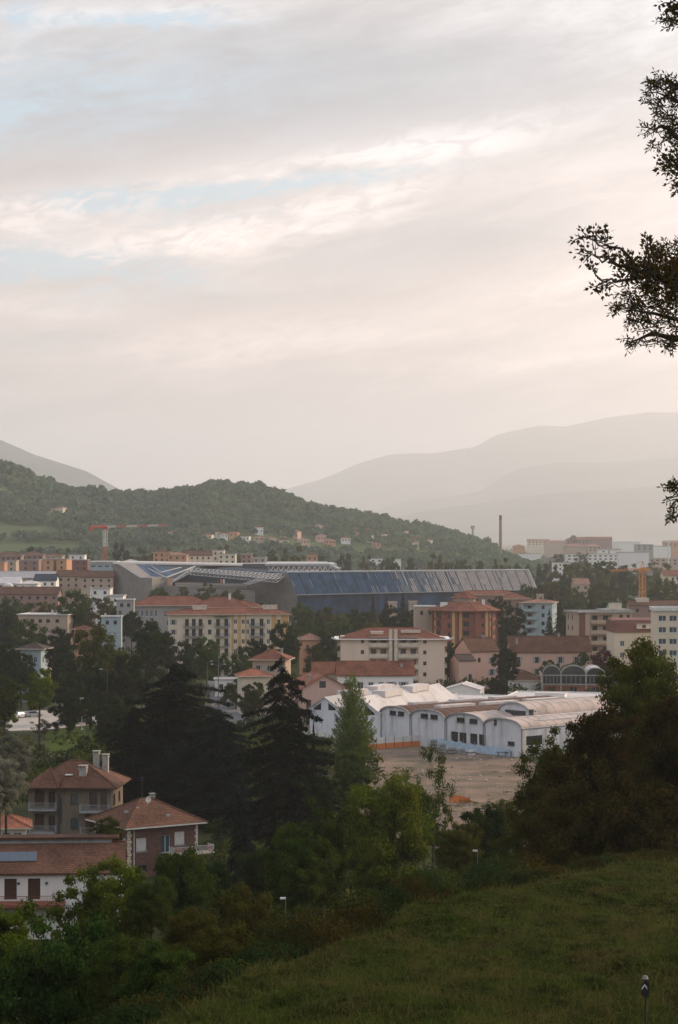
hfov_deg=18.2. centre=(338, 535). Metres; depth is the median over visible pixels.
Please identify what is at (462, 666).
outhouse
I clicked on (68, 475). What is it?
mountain
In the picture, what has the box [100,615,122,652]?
building
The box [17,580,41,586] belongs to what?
house
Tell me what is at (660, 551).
building
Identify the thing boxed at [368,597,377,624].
fir tree
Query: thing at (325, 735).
site fence
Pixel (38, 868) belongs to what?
terraced house
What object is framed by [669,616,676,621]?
window
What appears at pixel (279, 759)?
cedar tree
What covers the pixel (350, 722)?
poplar tree
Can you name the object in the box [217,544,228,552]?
tree
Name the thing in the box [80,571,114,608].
house
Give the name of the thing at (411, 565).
tree
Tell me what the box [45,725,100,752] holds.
lawn
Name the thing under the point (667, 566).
tree
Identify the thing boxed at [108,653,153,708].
tree
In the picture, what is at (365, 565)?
tree
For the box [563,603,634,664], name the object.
apartment block
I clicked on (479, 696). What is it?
long shed
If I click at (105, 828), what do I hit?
tree
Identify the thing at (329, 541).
house
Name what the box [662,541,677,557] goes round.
house
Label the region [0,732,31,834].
tree
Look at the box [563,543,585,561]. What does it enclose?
house
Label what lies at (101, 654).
tree
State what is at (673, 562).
building
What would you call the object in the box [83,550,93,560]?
tree
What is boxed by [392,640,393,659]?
stair window
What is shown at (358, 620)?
tree
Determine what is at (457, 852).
tree
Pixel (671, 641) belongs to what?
window
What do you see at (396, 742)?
site fence
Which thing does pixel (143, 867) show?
window
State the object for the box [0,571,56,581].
house
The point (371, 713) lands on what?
window
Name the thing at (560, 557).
tree
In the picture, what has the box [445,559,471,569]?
tree
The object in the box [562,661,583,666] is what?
tree
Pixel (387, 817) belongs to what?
tree
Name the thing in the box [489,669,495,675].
window
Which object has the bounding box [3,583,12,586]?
tank
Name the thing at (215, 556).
building
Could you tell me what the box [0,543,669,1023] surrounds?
ground
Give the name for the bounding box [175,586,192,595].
tree
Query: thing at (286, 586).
stadium
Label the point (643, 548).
building
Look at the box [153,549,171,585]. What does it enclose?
house
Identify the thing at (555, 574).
tree
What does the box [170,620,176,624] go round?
window
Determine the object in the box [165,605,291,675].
apartment block
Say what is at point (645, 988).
marker post
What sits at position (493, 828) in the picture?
tree
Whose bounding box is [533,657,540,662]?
window
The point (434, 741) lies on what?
pallet stack
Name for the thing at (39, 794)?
door
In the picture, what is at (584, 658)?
tree
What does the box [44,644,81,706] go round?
tree
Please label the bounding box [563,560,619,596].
tree
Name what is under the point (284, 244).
sky
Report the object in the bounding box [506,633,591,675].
long house
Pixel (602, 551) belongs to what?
building
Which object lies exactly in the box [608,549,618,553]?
building
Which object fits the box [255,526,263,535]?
house
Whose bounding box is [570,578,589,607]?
house
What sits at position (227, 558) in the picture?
building
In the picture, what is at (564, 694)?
long shed
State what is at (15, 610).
tree
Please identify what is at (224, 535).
house
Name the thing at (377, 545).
house
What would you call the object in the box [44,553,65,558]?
house
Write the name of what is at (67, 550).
tree
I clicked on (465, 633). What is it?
window
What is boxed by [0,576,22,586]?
house
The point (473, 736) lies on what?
window
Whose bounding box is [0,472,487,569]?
hill
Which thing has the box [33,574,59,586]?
house
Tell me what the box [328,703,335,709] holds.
window
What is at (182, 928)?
tree
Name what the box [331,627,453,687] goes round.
apartment block
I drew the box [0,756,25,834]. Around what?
tree
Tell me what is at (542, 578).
tree
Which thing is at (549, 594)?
tree
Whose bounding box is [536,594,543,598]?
building
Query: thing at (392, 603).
building
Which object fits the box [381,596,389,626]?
fir tree
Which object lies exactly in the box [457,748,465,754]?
pallet stack
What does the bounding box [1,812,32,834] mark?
house
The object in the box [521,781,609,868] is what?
tree
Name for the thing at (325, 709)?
gabled hall
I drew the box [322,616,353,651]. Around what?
tree
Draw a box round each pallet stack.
[430,739,436,750]
[438,743,445,751]
[448,747,455,753]
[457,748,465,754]
[467,750,475,755]
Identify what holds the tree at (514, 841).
on the ground at (20, 809)
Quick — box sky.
[0,0,677,490]
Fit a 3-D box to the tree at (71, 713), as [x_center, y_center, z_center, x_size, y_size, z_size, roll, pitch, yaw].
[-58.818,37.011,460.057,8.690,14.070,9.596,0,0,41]
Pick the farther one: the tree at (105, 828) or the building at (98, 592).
the building at (98, 592)
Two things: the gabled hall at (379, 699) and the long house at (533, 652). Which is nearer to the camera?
the gabled hall at (379, 699)
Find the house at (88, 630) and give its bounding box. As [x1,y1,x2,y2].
[71,625,93,664]
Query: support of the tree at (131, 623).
on the ground at (20, 809)
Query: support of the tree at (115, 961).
on the ground at (20, 809)
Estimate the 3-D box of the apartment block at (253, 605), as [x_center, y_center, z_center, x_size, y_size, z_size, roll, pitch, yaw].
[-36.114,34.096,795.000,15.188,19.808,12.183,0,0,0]
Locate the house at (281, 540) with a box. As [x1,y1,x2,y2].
[278,538,288,543]
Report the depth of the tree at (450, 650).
659.03 m
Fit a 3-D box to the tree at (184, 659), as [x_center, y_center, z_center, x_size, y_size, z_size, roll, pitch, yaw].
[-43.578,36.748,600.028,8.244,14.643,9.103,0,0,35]
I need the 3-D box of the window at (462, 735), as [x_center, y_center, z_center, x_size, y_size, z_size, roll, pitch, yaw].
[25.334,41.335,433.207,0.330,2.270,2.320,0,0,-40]
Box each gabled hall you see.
[308,683,399,736]
[341,683,457,737]
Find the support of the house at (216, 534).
on the hill
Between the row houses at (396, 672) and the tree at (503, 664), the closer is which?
the row houses at (396, 672)
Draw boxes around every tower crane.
[89,524,167,560]
[610,561,652,597]
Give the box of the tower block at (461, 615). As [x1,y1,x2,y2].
[428,591,500,661]
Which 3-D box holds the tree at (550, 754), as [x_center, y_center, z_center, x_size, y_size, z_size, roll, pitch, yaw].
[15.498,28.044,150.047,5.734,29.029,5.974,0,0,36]
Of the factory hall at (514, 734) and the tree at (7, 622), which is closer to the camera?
the factory hall at (514, 734)
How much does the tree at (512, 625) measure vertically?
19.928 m
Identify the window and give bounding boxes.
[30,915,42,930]
[48,815,54,830]
[49,792,54,805]
[71,794,77,803]
[71,818,77,828]
[85,815,94,831]
[90,792,97,808]
[100,792,106,808]
[136,837,147,852]
[138,865,145,871]
[161,835,169,853]
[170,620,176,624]
[175,831,184,845]
[265,665,271,670]
[306,700,310,708]
[314,703,320,709]
[319,681,325,687]
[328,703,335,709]
[365,705,374,714]
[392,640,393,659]
[410,649,415,653]
[421,713,427,718]
[430,714,437,719]
[451,731,457,741]
[457,717,464,722]
[460,732,465,743]
[463,613,468,617]
[463,622,468,626]
[463,631,468,635]
[469,718,476,723]
[471,733,476,744]
[479,734,482,745]
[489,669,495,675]
[505,709,525,715]
[508,741,514,746]
[526,735,541,744]
[531,685,538,690]
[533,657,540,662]
[533,669,540,674]
[557,657,563,662]
[570,687,576,691]
[573,657,579,662]
[658,639,665,644]
[659,616,665,620]
[659,627,665,632]
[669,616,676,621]
[669,627,676,632]
[669,639,676,644]
[669,650,676,655]
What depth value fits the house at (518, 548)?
2700.00 m
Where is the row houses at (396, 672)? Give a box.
[335,660,414,687]
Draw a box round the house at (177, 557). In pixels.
[167,552,188,585]
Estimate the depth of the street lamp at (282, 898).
111.97 m
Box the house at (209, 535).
[202,533,213,538]
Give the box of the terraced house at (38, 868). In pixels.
[0,833,127,938]
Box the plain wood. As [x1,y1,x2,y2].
[504,549,657,593]
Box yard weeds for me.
[382,761,537,812]
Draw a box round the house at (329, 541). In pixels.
[323,538,335,546]
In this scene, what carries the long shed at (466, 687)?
on the ground at (20, 809)
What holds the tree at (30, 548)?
on the ground at (20, 809)
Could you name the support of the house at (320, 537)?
on the hill
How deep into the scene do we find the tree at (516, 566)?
1347.94 m
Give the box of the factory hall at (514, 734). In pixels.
[483,709,617,756]
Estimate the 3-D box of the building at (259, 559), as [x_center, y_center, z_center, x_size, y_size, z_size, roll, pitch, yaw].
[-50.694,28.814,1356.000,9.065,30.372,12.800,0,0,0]
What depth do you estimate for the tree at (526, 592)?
1038.52 m
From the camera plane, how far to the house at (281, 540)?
2039.22 m
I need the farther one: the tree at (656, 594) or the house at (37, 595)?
the tree at (656, 594)
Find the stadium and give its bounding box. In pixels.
[113,561,536,620]
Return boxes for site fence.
[302,731,332,741]
[368,735,419,748]
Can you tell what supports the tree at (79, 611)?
on the ground at (20, 809)
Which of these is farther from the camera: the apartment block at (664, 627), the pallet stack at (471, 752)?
the apartment block at (664, 627)
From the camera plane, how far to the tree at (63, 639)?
639.03 m
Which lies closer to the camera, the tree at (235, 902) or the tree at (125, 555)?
the tree at (235, 902)
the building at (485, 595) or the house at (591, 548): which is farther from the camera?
the house at (591, 548)
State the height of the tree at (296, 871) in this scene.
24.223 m
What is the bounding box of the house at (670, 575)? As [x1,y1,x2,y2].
[659,570,677,595]
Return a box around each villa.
[28,750,131,833]
[85,777,214,876]
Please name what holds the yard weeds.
on the dirt yard at (390, 756)
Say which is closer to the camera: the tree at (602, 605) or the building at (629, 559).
the tree at (602, 605)
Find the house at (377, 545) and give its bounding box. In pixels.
[372,542,380,548]
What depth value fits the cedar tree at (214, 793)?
319.78 m
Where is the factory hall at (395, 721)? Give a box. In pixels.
[379,695,554,737]
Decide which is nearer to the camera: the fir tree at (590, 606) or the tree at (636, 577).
the fir tree at (590, 606)
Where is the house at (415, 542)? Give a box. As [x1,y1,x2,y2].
[412,540,418,549]
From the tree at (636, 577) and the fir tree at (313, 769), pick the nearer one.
the fir tree at (313, 769)
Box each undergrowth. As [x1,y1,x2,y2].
[63,849,670,1023]
[197,862,545,971]
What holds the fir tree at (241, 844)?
on the ground at (20, 809)
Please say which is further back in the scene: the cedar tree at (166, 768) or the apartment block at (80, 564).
the apartment block at (80, 564)
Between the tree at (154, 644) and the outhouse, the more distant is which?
the outhouse
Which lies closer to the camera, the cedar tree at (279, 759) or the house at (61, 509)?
the cedar tree at (279, 759)
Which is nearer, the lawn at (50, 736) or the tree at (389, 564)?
the lawn at (50, 736)
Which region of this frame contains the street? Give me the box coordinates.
[208,676,246,725]
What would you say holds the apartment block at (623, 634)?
on the ground at (20, 809)
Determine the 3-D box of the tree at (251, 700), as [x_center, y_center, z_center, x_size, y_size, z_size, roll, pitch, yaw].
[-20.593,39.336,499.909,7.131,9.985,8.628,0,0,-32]
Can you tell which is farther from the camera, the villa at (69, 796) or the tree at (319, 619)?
the tree at (319, 619)
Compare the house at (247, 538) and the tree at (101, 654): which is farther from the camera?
the house at (247, 538)
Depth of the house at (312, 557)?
1420.00 m
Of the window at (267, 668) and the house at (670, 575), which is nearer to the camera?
the window at (267, 668)
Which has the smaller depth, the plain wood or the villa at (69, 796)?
the villa at (69, 796)
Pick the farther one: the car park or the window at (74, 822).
the car park
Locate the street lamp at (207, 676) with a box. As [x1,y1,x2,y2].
[207,661,211,697]
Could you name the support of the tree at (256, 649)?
on the ground at (20, 809)
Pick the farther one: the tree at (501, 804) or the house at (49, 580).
the house at (49, 580)
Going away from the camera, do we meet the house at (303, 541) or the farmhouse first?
the farmhouse
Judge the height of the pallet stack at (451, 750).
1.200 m
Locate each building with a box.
[16,610,74,644]
[68,554,86,558]
[89,561,119,570]
[89,587,113,625]
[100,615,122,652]
[107,594,126,605]
[116,599,134,653]
[212,550,225,562]
[214,677,236,695]
[218,553,236,562]
[241,553,252,562]
[252,557,266,562]
[370,558,382,564]
[385,601,396,617]
[391,559,400,568]
[408,601,416,612]
[413,605,435,631]
[455,590,513,626]
[517,553,540,559]
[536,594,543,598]
[551,562,571,581]
[565,554,615,567]
[596,549,608,553]
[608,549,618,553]
[613,542,639,551]
[616,552,648,573]
[625,598,677,617]
[634,544,653,557]
[649,558,677,570]
[653,546,670,557]
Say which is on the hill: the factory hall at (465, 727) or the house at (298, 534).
the house at (298, 534)
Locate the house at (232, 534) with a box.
[228,531,239,538]
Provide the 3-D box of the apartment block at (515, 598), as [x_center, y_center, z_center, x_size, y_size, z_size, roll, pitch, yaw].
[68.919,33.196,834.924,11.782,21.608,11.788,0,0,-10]
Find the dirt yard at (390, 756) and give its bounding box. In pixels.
[329,746,535,847]
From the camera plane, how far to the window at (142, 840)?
273.23 m
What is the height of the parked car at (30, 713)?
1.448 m
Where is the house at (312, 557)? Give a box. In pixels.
[306,554,318,570]
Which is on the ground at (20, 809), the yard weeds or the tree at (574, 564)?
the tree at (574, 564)
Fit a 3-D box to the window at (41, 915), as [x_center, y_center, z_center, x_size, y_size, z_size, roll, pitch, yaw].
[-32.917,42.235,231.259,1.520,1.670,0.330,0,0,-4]
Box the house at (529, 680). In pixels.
[505,670,540,693]
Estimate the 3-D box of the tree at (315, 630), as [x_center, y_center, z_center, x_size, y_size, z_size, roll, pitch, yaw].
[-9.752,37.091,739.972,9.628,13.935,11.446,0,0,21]
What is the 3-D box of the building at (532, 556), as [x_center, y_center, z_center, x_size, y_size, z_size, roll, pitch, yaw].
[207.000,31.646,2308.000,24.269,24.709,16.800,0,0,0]
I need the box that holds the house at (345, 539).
[341,536,349,543]
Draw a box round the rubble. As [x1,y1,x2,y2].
[376,753,531,820]
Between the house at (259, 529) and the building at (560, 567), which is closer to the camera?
the building at (560, 567)
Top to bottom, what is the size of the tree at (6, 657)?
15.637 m
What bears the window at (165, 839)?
in the villa at (152, 826)
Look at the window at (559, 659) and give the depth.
604.12 m
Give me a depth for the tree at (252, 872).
189.16 m
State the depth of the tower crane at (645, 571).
899.40 m
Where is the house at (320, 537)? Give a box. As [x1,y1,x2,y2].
[315,534,326,542]
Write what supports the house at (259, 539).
on the hill
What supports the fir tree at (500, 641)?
on the ground at (20, 809)
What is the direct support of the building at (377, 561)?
on the ground at (20, 809)
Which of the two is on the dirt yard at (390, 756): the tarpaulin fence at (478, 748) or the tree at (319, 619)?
the tarpaulin fence at (478, 748)
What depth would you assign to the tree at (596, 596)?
996.77 m
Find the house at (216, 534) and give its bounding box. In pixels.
[213,530,219,538]
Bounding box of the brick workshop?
[539,664,606,691]
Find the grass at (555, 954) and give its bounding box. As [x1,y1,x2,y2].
[130,854,677,1023]
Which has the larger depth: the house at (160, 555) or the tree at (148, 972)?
the house at (160, 555)
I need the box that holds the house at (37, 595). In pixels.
[0,587,62,612]
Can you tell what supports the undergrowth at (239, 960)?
on the ground at (20, 809)
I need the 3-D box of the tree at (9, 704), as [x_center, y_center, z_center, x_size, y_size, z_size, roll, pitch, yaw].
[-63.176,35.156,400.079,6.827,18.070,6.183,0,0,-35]
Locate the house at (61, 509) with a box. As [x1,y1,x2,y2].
[57,506,66,512]
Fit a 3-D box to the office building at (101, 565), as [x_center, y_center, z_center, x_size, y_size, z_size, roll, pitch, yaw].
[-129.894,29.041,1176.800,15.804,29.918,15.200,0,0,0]
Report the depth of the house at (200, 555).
1380.00 m
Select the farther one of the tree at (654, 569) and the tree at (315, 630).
the tree at (654, 569)
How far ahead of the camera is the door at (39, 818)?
288.52 m
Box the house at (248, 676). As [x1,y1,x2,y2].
[234,668,274,713]
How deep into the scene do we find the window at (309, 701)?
479.30 m
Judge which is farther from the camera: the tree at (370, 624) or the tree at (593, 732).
the tree at (370, 624)
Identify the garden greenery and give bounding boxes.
[0,612,671,934]
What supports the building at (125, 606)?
on the ground at (20, 809)
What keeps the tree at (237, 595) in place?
on the ground at (20, 809)
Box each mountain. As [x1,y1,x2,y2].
[0,440,123,491]
[286,412,677,512]
[376,457,677,517]
[394,485,677,542]
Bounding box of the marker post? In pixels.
[641,975,648,1023]
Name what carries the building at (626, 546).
on the ground at (20, 809)
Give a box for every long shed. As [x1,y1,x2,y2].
[446,681,484,693]
[453,693,503,699]
[508,691,602,698]
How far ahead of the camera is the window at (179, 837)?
276.25 m
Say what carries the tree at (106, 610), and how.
on the ground at (20, 809)
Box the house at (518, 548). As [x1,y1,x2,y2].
[512,544,524,554]
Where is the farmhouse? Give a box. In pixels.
[453,635,500,689]
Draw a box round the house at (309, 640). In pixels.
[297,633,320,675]
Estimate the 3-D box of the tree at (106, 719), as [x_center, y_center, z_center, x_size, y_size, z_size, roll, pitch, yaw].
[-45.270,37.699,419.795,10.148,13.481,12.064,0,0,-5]
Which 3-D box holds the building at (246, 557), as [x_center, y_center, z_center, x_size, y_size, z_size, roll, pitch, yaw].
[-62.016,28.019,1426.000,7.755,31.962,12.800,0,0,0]
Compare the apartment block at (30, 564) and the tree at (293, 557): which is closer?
the apartment block at (30, 564)
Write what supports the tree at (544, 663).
on the ground at (20, 809)
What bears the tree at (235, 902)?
on the ground at (20, 809)
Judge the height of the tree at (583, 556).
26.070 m
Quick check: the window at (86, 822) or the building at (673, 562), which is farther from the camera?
the building at (673, 562)
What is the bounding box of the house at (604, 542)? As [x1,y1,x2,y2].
[588,537,611,548]
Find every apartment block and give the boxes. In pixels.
[0,561,7,570]
[6,560,19,570]
[21,559,41,570]
[43,558,59,570]
[56,558,72,572]
[72,559,90,569]
[135,596,203,653]
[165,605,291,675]
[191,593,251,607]
[240,600,262,607]
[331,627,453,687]
[497,593,531,633]
[518,598,558,635]
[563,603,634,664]
[606,617,650,681]
[649,606,677,690]
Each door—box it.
[4,879,16,899]
[28,878,39,898]
[35,790,43,805]
[35,814,43,829]
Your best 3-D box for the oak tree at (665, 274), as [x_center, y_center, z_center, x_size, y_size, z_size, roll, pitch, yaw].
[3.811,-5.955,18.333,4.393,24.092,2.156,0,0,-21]
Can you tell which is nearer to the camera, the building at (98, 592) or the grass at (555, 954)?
the grass at (555, 954)
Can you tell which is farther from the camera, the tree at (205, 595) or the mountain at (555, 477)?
the mountain at (555, 477)
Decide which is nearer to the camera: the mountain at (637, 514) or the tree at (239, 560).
the tree at (239, 560)
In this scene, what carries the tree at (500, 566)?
on the ground at (20, 809)
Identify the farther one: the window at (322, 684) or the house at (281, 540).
the house at (281, 540)
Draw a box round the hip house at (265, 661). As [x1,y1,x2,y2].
[248,648,294,705]
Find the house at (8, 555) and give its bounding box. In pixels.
[0,551,24,570]
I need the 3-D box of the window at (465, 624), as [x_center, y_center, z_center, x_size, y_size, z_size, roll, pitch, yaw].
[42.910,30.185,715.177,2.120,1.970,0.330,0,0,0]
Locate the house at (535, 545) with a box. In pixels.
[527,539,548,555]
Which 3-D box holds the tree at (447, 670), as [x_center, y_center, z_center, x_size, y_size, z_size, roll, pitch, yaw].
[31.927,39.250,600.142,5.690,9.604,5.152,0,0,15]
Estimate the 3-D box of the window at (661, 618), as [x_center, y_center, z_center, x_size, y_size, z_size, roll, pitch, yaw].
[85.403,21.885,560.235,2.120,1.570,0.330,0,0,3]
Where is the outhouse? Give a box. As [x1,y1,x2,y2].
[449,654,476,684]
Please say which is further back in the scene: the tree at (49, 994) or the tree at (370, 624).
the tree at (370, 624)
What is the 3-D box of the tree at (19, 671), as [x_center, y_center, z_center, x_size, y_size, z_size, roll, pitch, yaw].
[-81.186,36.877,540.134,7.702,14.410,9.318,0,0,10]
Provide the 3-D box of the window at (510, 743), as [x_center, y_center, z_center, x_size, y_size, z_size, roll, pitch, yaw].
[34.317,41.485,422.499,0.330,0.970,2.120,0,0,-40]
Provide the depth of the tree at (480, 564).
1420.49 m
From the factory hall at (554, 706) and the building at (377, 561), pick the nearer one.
the factory hall at (554, 706)
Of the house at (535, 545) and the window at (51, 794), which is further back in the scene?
the house at (535, 545)
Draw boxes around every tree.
[0,597,36,620]
[0,609,26,649]
[0,643,22,685]
[0,675,22,743]
[0,715,18,727]
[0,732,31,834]
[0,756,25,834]
[0,897,135,1023]
[0,903,36,1023]
[4,652,35,708]
[8,618,49,656]
[20,668,59,756]
[27,546,43,552]
[30,719,60,738]
[34,601,55,612]
[40,626,78,667]
[41,853,155,990]
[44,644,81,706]
[44,674,90,735]
[55,588,97,633]
[56,547,69,557]
[63,662,117,729]
[73,624,126,694]
[79,602,107,644]
[79,932,163,1023]
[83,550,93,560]
[85,692,130,753]
[86,815,124,839]
[95,596,115,624]
[99,608,130,641]
[100,705,180,803]
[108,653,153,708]
[109,934,196,1006]
[112,541,134,560]
[114,663,254,804]
[121,866,177,942]
[122,611,143,654]
[128,618,176,688]
[130,746,202,808]
[131,547,152,560]
[148,587,169,596]
[150,546,170,557]
[152,842,224,933]
[153,710,263,832]
[157,905,224,966]
[163,914,259,994]
[170,640,197,684]
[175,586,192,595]
[187,636,227,693]
[194,583,219,599]
[199,882,276,940]
[204,860,237,923]
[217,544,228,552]
[218,656,349,847]
[219,678,236,707]
[220,589,244,599]
[222,652,251,676]
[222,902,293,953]
[226,776,261,893]
[234,847,273,907]
[235,682,269,721]
[236,554,257,562]
[236,638,268,667]
[259,600,269,607]
[261,822,341,918]
[266,549,279,562]
[268,621,302,667]
[276,796,367,935]
[280,545,306,561]
[289,602,313,631]
[297,773,346,823]
[301,622,321,635]
[303,649,328,672]
[304,631,339,667]
[306,716,319,822]
[307,606,339,646]
[318,554,325,570]
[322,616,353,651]
[326,553,352,570]
[327,671,376,766]
[333,750,371,827]
[341,609,371,632]
[341,767,436,900]
[356,620,393,630]
[359,554,375,569]
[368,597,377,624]
[376,606,407,626]
[380,556,400,569]
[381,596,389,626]
[391,769,420,868]
[392,783,440,866]
[397,592,408,622]
[402,609,412,626]
[405,557,418,569]
[415,742,456,868]
[425,553,449,569]
[432,816,485,889]
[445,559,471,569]
[445,643,455,665]
[445,661,449,680]
[452,801,513,877]
[476,560,483,568]
[477,798,522,839]
[484,674,508,694]
[487,596,510,618]
[488,775,564,871]
[491,647,520,691]
[492,557,511,568]
[497,620,505,656]
[498,605,526,645]
[511,725,586,825]
[514,563,531,572]
[519,584,534,599]
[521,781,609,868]
[530,581,568,611]
[531,563,552,591]
[538,659,560,674]
[538,700,646,823]
[543,608,555,635]
[544,564,572,600]
[548,554,567,571]
[553,599,565,635]
[557,574,589,600]
[560,587,589,616]
[560,608,574,634]
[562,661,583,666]
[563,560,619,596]
[567,0,677,315]
[567,562,585,577]
[567,740,677,858]
[575,552,591,569]
[578,651,590,665]
[584,582,616,609]
[586,596,593,609]
[589,649,610,670]
[592,635,677,774]
[596,592,634,608]
[596,664,617,684]
[598,602,608,607]
[603,12,677,524]
[606,561,619,576]
[608,565,634,600]
[614,689,677,843]
[621,564,640,582]
[625,574,653,599]
[636,562,661,580]
[637,577,675,599]
[649,563,671,591]
[664,576,677,599]
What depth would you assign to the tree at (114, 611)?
758.09 m
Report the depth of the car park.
501.81 m
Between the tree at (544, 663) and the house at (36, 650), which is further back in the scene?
the tree at (544, 663)
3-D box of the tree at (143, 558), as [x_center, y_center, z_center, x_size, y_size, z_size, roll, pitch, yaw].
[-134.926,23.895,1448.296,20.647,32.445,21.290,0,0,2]
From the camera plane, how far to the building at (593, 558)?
2100.00 m
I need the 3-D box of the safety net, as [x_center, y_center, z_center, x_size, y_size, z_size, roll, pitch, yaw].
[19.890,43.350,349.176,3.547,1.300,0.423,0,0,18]
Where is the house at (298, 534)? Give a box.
[292,530,300,539]
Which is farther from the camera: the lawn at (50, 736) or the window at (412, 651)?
the window at (412, 651)
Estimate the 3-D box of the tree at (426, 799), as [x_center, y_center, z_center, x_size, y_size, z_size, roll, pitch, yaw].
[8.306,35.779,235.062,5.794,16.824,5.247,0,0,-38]
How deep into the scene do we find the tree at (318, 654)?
578.45 m
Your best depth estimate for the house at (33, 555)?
1420.00 m
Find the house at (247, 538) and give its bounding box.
[240,534,251,542]
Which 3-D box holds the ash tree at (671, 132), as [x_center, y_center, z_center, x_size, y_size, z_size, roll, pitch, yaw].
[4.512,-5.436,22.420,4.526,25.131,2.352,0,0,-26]
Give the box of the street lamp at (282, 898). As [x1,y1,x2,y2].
[280,897,285,925]
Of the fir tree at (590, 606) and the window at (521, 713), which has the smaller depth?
the window at (521, 713)
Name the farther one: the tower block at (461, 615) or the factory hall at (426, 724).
the tower block at (461, 615)
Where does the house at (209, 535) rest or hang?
on the hill
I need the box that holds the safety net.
[449,795,469,802]
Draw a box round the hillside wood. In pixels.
[0,459,593,580]
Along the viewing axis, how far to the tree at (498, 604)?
798.96 m
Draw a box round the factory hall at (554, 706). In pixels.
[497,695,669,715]
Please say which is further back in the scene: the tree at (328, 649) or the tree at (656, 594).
the tree at (656, 594)
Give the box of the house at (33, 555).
[23,551,46,570]
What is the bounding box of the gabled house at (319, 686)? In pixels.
[286,670,348,729]
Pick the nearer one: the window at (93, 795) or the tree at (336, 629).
the window at (93, 795)
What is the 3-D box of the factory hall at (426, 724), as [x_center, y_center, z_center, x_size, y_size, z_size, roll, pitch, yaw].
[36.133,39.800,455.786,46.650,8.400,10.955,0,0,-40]
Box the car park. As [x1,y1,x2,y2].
[1,710,96,730]
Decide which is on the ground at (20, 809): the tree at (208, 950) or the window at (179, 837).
the tree at (208, 950)
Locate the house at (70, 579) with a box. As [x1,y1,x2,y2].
[57,570,89,609]
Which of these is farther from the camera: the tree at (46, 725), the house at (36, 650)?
the house at (36, 650)
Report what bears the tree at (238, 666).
on the ground at (20, 809)
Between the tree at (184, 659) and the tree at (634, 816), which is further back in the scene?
the tree at (184, 659)
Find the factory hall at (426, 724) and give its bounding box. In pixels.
[409,697,560,746]
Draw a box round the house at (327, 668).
[311,661,336,680]
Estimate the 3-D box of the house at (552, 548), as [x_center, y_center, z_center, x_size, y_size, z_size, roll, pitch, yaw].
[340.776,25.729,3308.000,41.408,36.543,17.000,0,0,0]
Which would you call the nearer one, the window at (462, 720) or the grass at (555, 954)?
the grass at (555, 954)
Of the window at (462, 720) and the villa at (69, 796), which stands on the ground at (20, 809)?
the villa at (69, 796)
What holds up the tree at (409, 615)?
on the ground at (20, 809)
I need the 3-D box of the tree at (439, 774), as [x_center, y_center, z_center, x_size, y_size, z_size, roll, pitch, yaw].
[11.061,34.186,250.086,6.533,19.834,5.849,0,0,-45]
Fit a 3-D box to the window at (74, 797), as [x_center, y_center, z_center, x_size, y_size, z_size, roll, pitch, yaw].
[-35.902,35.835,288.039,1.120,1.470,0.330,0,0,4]
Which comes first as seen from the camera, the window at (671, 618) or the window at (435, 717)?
the window at (435, 717)
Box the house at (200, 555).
[183,550,212,561]
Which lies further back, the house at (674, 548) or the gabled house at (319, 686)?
the house at (674, 548)
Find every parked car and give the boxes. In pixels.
[15,712,26,717]
[25,711,42,716]
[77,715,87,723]
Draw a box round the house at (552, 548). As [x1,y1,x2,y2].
[544,540,565,557]
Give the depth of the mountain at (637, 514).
13760.55 m
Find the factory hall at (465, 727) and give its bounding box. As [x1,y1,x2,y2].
[444,710,513,746]
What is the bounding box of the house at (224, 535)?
[218,532,227,540]
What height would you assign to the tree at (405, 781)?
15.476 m
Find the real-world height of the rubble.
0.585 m
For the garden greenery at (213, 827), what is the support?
on the ground at (20, 809)
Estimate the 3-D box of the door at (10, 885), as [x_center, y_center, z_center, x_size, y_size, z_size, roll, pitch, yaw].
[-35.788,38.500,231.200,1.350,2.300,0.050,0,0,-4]
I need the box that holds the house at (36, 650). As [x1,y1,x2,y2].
[15,642,53,701]
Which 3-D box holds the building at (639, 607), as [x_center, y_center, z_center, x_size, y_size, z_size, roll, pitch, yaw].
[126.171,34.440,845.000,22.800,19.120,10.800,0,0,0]
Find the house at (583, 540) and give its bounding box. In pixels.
[566,537,592,544]
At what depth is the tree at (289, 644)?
618.63 m
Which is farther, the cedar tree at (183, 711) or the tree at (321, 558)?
the tree at (321, 558)
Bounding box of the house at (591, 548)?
[585,544,600,553]
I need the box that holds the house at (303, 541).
[297,538,309,546]
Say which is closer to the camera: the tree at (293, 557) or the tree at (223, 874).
the tree at (223, 874)
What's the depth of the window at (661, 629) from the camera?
560.36 m
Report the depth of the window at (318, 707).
465.01 m
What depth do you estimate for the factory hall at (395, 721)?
450.97 m
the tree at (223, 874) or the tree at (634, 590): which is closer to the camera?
the tree at (223, 874)
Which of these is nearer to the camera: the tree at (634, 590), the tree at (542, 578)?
the tree at (634, 590)
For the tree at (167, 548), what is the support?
on the ground at (20, 809)
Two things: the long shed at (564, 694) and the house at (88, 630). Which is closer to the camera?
the long shed at (564, 694)
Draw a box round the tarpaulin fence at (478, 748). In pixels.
[429,737,509,756]
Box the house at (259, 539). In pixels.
[253,535,263,543]
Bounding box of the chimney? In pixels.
[499,515,501,552]
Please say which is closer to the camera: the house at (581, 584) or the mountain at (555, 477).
the house at (581, 584)
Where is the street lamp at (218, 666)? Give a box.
[218,645,218,687]

